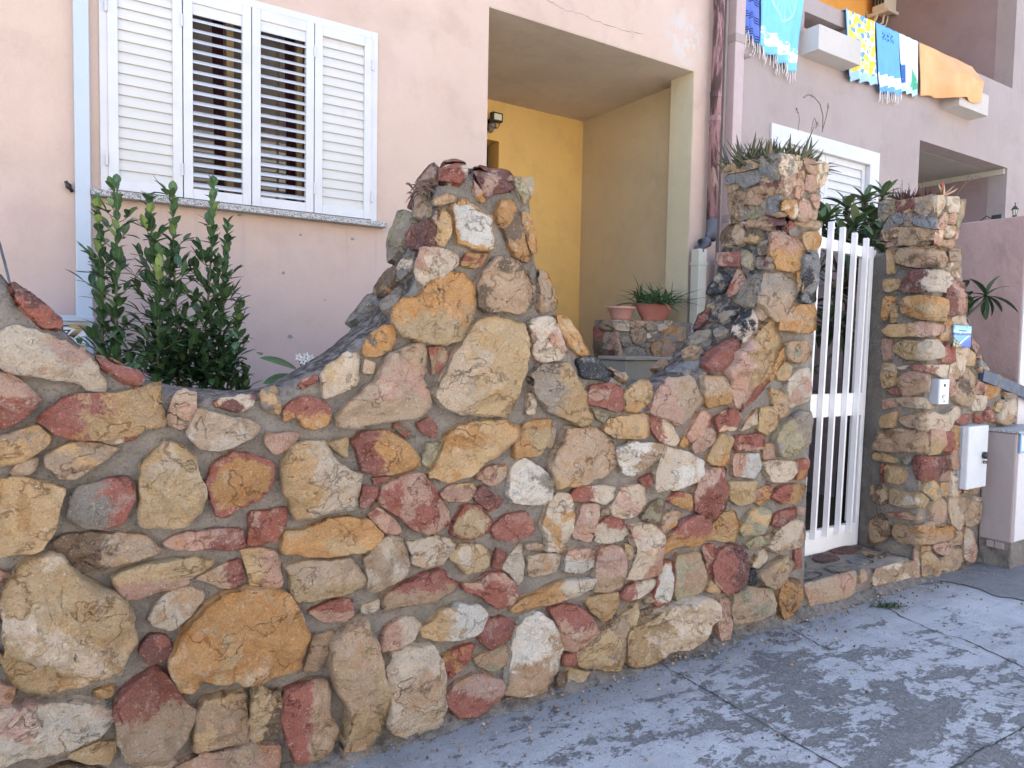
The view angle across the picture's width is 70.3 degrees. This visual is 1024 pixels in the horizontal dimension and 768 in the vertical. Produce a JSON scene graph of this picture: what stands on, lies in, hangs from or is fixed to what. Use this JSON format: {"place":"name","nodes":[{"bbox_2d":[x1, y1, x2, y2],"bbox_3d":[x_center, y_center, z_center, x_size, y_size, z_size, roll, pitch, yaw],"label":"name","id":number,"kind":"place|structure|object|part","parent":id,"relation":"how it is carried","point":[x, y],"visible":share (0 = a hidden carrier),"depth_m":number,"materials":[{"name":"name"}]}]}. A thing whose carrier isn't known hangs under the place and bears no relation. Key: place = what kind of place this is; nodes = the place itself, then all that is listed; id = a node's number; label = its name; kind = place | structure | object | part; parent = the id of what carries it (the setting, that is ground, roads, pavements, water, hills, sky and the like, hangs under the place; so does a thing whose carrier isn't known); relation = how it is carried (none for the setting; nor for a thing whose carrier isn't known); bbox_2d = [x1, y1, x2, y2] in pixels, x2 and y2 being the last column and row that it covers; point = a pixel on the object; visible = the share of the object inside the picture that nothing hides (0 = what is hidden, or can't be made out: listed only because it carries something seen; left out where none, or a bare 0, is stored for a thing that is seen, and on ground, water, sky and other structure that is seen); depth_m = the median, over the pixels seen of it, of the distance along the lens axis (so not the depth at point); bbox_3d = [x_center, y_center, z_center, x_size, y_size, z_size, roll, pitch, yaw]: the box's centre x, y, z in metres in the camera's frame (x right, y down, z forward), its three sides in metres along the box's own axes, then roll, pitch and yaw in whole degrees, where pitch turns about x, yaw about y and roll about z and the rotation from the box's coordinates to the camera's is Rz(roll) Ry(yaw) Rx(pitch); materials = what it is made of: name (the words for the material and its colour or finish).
{"place":"outdoors","nodes":[
{"label":"outdoors","id":0,"kind":"place"},
{"bbox_2d":[347,562,1023,767],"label":"pavement","id":1,"kind":"structure","parent":0,"point":[904,713],"depth_m":3.07,"materials":[{"name":"concrete"}]},
{"bbox_2d":[280,562,970,767],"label":"cement fillet","id":2,"kind":"object","parent":1,"relation":"on","point":[333,758],"visible":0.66,"depth_m":3.26,"materials":[{"name":"grey concrete"}]},
{"bbox_2d":[351,567,1022,767],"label":"grit","id":3,"kind":"object","parent":1,"relation":"on","point":[658,689],"visible":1,"depth_m":3.44,"materials":[{"name":"beige gravel"}]},
{"bbox_2d":[663,664,841,767],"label":"pavement crack","id":4,"kind":"object","parent":1,"relation":"on","point":[757,719],"visible":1,"depth_m":2.94,"materials":[{"name":"grey concrete"}]},
{"bbox_2d":[803,544,914,606],"bbox_3d":[1.931,1.221,4.777,1.230,0.225,0.822,-1,4,-33],"label":"doorstep","id":5,"kind":"object","parent":1,"relation":"on","point":[838,574],"visible":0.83,"depth_m":4.54,"materials":[{"name":"beige stone"}]},
{"bbox_2d":[861,600,907,609],"bbox_3d":[2.201,1.303,4.292,0.265,0.038,0.118,2,3,14],"label":"weed","id":6,"kind":"object","parent":1,"relation":"on","point":[888,604],"visible":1,"depth_m":4.29,"materials":[{"name":"green plant"}]},
{"bbox_2d":[806,216,1023,496],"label":"yard wall","id":7,"kind":"structure","parent":1,"relation":"on","point":[992,249],"depth_m":5.65,"materials":[{"name":"pink paint"}]},
{"bbox_2d":[1011,202,1018,216],"bbox_3d":[3.857,-1.332,5.579,0.052,0.120,0.052,-1,4,-33],"label":"lantern","id":8,"kind":"object","parent":7,"relation":"on","point":[1015,209],"visible":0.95,"depth_m":5.57,"materials":[{"name":"black plastic"}]},
{"bbox_2d":[877,600,1022,666],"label":"pavement crack","id":9,"kind":"object","parent":1,"relation":"on","point":[957,637],"visible":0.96,"depth_m":3.81,"materials":[{"name":"grey concrete"}]},
{"bbox_2d":[916,563,1023,599],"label":"asphalt patch","id":10,"kind":"object","parent":1,"relation":"on","point":[989,581],"visible":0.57,"depth_m":4.83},
{"bbox_2d":[951,726,1023,767],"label":"pavement crack","id":11,"kind":"object","parent":1,"relation":"on","point":[996,742],"visible":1,"depth_m":2.78,"materials":[{"name":"grey concrete"}]},
{"bbox_2d":[977,424,1023,568],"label":"utility cabinet","id":12,"kind":"object","parent":1,"relation":"on","point":[1001,533],"visible":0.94,"depth_m":5.11,"materials":[{"name":"paint"}]},
{"bbox_2d":[805,492,845,530],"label":"yard","id":13,"kind":"structure","parent":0,"point":[820,511],"depth_m":6.17,"materials":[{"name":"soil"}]},
{"bbox_2d":[66,173,147,369],"bbox_3d":[-1.774,0.104,3.266,0.349,2.079,0.306,2,3,14],"label":"bay shrub","id":14,"kind":"object","parent":13,"relation":"on","point":[102,311],"visible":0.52,"depth_m":3.22,"materials":[{"name":"green plant"}]},
{"bbox_2d":[116,175,262,389],"bbox_3d":[-1.506,0.079,3.421,0.654,2.124,0.520,-1,4,-33],"label":"bay shrub","id":15,"kind":"object","parent":13,"relation":"on","point":[174,345],"visible":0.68,"depth_m":3.35,"materials":[{"name":"green plant"}]},
{"bbox_2d":[260,352,314,383],"bbox_3d":[-0.976,0.535,3.212,0.272,1.354,0.054,-1,4,-33],"label":"flowering plant","id":16,"kind":"object","parent":13,"relation":"on","point":[279,361],"visible":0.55,"depth_m":3.17,"materials":[{"name":"green plant"}]},
{"bbox_2d":[598,356,672,379],"bbox_3d":[0.927,0.431,5.537,0.490,1.284,0.315,-1,4,-33],"label":"planter trough","id":17,"kind":"object","parent":13,"relation":"on","point":[636,367],"visible":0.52,"depth_m":5.35,"materials":[{"name":"grey concrete"}]},
{"bbox_2d":[593,319,693,360],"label":"porch parapet","id":18,"kind":"structure","parent":13,"relation":"on","point":[613,337],"depth_m":5.84,"materials":[{"name":"beige stone"}]},
{"bbox_2d":[606,306,635,319],"bbox_3d":[0.883,-0.569,5.883,0.240,0.108,0.240,-1,4,-33],"label":"flower pot","id":19,"kind":"object","parent":18,"relation":"on","point":[621,312],"visible":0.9,"depth_m":5.81,"materials":[{"name":"pink ceramic"}]},
{"bbox_2d":[634,304,672,320],"bbox_3d":[1.184,-0.591,6.079,0.392,0.142,0.216,-1,4,-33],"label":"flower pot","id":20,"kind":"object","parent":18,"relation":"on","point":[652,312],"visible":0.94,"depth_m":5.99,"materials":[{"name":"ceramic"}]},
{"bbox_2d":[607,274,705,311],"bbox_3d":[1.214,-0.725,6.083,0.746,0.360,0.832,-1,4,-33],"label":"spider plant","id":21,"kind":"object","parent":20,"relation":"in","point":[656,297],"visible":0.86,"depth_m":6.00,"materials":[{"name":"green plant"}]},
{"bbox_2d":[714,252,719,276],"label":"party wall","id":22,"kind":"structure","parent":13,"relation":"on","point":[715,267],"depth_m":6.21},
{"bbox_2d":[812,179,901,520],"bbox_3d":[2.800,-0.321,5.965,2.183,2.917,1.008,-1,4,-33],"label":"loquat tree","id":23,"kind":"object","parent":13,"relation":"on","point":[871,227],"visible":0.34,"depth_m":5.75,"materials":[{"name":"green plant"}]},
{"bbox_2d":[963,275,1017,319],"bbox_3d":[3.422,0.179,5.498,0.527,1.987,0.354,0,3,-13],"label":"loquat sapling","id":24,"kind":"object","parent":13,"relation":"on","point":[985,302],"visible":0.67,"depth_m":5.36,"materials":[{"name":"green plant"}]},
{"bbox_2d":[980,214,1004,220],"bbox_3d":[3.753,-1.302,5.701,0.060,0.045,0.172,-1,4,-33],"label":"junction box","id":25,"kind":"object","parent":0,"point":[998,216],"visible":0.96,"depth_m":5.64,"materials":[{"name":"black plastic"}]},
{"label":"ground","id":26,"kind":"structure","parent":0,"visible":0},
{"bbox_2d":[0,0,715,389],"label":"pink house","id":27,"kind":"structure","parent":26,"relation":"on","point":[312,136],"depth_m":4.47,"materials":[{"name":"paint"}]},
{"bbox_2d":[64,181,73,191],"bbox_3d":[-2.255,-1.004,3.702,0.045,0.059,0.038,-1,4,-33],"label":"wall hook","id":28,"kind":"object","parent":27,"relation":"attached to","point":[68,185],"depth_m":3.69,"materials":[{"name":"black plastic"}]},
{"bbox_2d":[59,315,93,353],"bbox_3d":[-2.339,-0.016,3.644,0.429,0.658,0.149,-1,4,-33],"label":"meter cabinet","id":29,"kind":"object","parent":27,"relation":"attached to","point":[70,322],"visible":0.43,"depth_m":3.65,"materials":[{"name":"white plastic"}]},
{"bbox_3d":[-2.311,-0.009,3.589,0.365,0.551,0.007,-1,4,-33],"label":"door","id":30,"kind":"part","parent":29,"relation":"part of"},
{"bbox_2d":[72,0,92,315],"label":"conduit","id":31,"kind":"object","parent":27,"relation":"attached to","point":[80,9],"visible":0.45,"depth_m":3.70,"materials":[{"name":"white plastic"}]},
{"bbox_2d":[91,0,386,228],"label":"window","id":32,"kind":"structure","parent":27,"relation":"in","point":[276,104],"depth_m":4.18,"materials":[{"name":"white wood"}]},
{"bbox_2d":[487,111,502,132],"bbox_3d":[-0.169,-2.453,6.845,0.116,0.171,0.154,-1,4,-33],"label":"security light","id":33,"kind":"object","parent":27,"relation":"attached to","point":[495,118],"visible":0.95,"depth_m":6.80,"materials":[{"name":"black plastic"}]},
{"bbox_2d":[689,0,724,332],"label":"drainpipe","id":34,"kind":"object","parent":27,"relation":"attached to","point":[698,264],"visible":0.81,"depth_m":6.12,"materials":[{"name":"pink plastic"}]},
{"bbox_2d":[0,152,828,767],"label":"stone wall","id":35,"kind":"structure","parent":26,"relation":"on","point":[456,470],"depth_m":2.72,"materials":[{"name":"stone"}]},
{"bbox_2d":[0,242,10,282],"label":"cable","id":36,"kind":"object","parent":35,"relation":"attached to","point":[5,265],"visible":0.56,"depth_m":2.60,"materials":[{"name":"grey plastic"}]},
{"bbox_2d":[406,180,438,201],"bbox_3d":[-0.328,-0.738,2.795,0.168,0.090,0.102,-1,4,-33],"label":"dead plant","id":37,"kind":"object","parent":35,"relation":"attached to","point":[426,189],"visible":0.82,"depth_m":2.79,"materials":[{"name":"plant"}]},
{"bbox_2d":[714,94,841,193],"bbox_3d":[1.486,-1.375,4.019,0.756,0.582,0.600,1,3,1],"label":"aloe","id":38,"kind":"object","parent":35,"relation":"in","point":[755,154],"visible":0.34,"depth_m":3.95,"materials":[{"name":"green plant"}]},
{"bbox_2d":[715,0,1023,252],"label":"violet house","id":39,"kind":"structure","parent":26,"relation":"on","point":[864,138],"depth_m":7.98,"materials":[{"name":"paint"}]},
{"bbox_2d":[721,0,745,251],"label":"square downpipe","id":40,"kind":"object","parent":39,"relation":"attached to","point":[735,64],"visible":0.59,"depth_m":6.28,"materials":[{"name":"metal"}]},
{"bbox_2d":[744,52,751,59],"bbox_3d":[2.024,-2.846,6.332,0.041,0.047,0.132,-1,4,-33],"label":"drain spout","id":41,"kind":"object","parent":39,"relation":"attached to","point":[747,55],"visible":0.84,"depth_m":6.29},
{"bbox_2d":[744,0,759,56],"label":"towel","id":42,"kind":"object","parent":39,"relation":"hanging from","point":[752,24],"visible":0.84,"depth_m":6.39,"materials":[{"name":"fabric"}]},
{"bbox_2d":[759,0,803,84],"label":"towel","id":43,"kind":"object","parent":39,"relation":"hanging from","point":[780,28],"visible":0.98,"depth_m":6.62,"materials":[{"name":"fabric"}]},
{"bbox_2d":[770,123,879,235],"bbox_3d":[3.061,-1.583,7.232,1.765,1.645,0.140,-1,4,-33],"label":"window","id":44,"kind":"structure","parent":39,"relation":"in","point":[859,167],"depth_m":7.33,"materials":[{"name":"white metal"}]},
{"bbox_2d":[840,9,877,85],"bbox_3d":[3.438,-3.359,7.397,0.565,0.676,0.318,-1,4,-33],"label":"towel","id":45,"kind":"object","parent":39,"relation":"hanging from","point":[861,28],"visible":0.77,"depth_m":7.32,"materials":[{"name":"fabric"}]},
{"bbox_2d":[865,0,898,25],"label":"air conditioner","id":46,"kind":"object","parent":39,"relation":"attached to","point":[883,9],"visible":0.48,"depth_m":10.33,"materials":[{"name":"beige plastic"}]},
{"bbox_2d":[875,22,901,104],"bbox_3d":[3.849,-3.307,7.671,0.503,0.795,0.318,-1,4,-33],"label":"towel","id":47,"kind":"object","parent":39,"relation":"hanging from","point":[889,73],"visible":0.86,"depth_m":7.56,"materials":[{"name":"fabric"}]},
{"bbox_2d":[899,33,917,98],"bbox_3d":[4.169,-3.406,7.881,0.396,0.606,0.307,-1,4,-33],"label":"towel","id":48,"kind":"object","parent":39,"relation":"hanging from","point":[908,47],"visible":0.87,"depth_m":7.77,"materials":[{"name":"fabric"}]},
{"bbox_2d":[918,42,983,102],"bbox_3d":[4.870,-3.433,8.229,1.156,0.564,0.490,-1,4,-33],"label":"towel","id":49,"kind":"object","parent":39,"relation":"hanging from","point":[942,75],"visible":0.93,"depth_m":8.04,"materials":[{"name":"fabric"}]},
{"bbox_2d":[857,194,1017,577],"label":"gate pillar","id":50,"kind":"structure","parent":26,"relation":"on","point":[920,508],"depth_m":4.86,"materials":[{"name":"stone"}]},
{"bbox_2d":[805,221,875,555],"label":"gate","id":51,"kind":"structure","parent":50,"relation":"attached to","point":[833,404],"depth_m":4.88,"materials":[{"name":"white metal"}]},
{"bbox_2d":[889,175,979,199],"bbox_3d":[2.971,-1.357,5.068,1.067,0.324,0.410,-1,4,-33],"label":"red aloe","id":52,"kind":"object","parent":50,"relation":"on","point":[941,192],"visible":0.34,"depth_m":4.81,"materials":[{"name":"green plant"}]},
{"bbox_2d":[929,378,948,404],"bbox_3d":[2.797,0.048,4.785,0.134,0.166,0.097,-1,4,-33],"label":"intercom","id":53,"kind":"object","parent":50,"relation":"attached to","point":[939,392],"visible":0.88,"depth_m":4.74,"materials":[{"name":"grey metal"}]},
{"bbox_2d":[944,325,971,346],"bbox_3d":[2.981,-0.320,4.876,0.229,0.143,0.086,-1,4,-33],"label":"picture tile","id":54,"kind":"object","parent":50,"relation":"attached to","point":[960,335],"visible":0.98,"depth_m":4.83,"materials":[{"name":"blue ceramic"}]},
{"bbox_2d":[955,424,988,489],"bbox_3d":[3.149,0.496,5.005,0.278,0.428,0.164,-1,4,-33],"label":"meter box","id":55,"kind":"object","parent":50,"relation":"attached to","point":[973,454],"visible":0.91,"depth_m":4.93,"materials":[{"name":"grey plastic"}]},
{"bbox_2d":[979,369,1023,398],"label":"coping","id":56,"kind":"object","parent":50,"relation":"attached to","point":[994,379],"visible":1,"depth_m":5.23,"materials":[{"name":"grey stone"}]}
]}

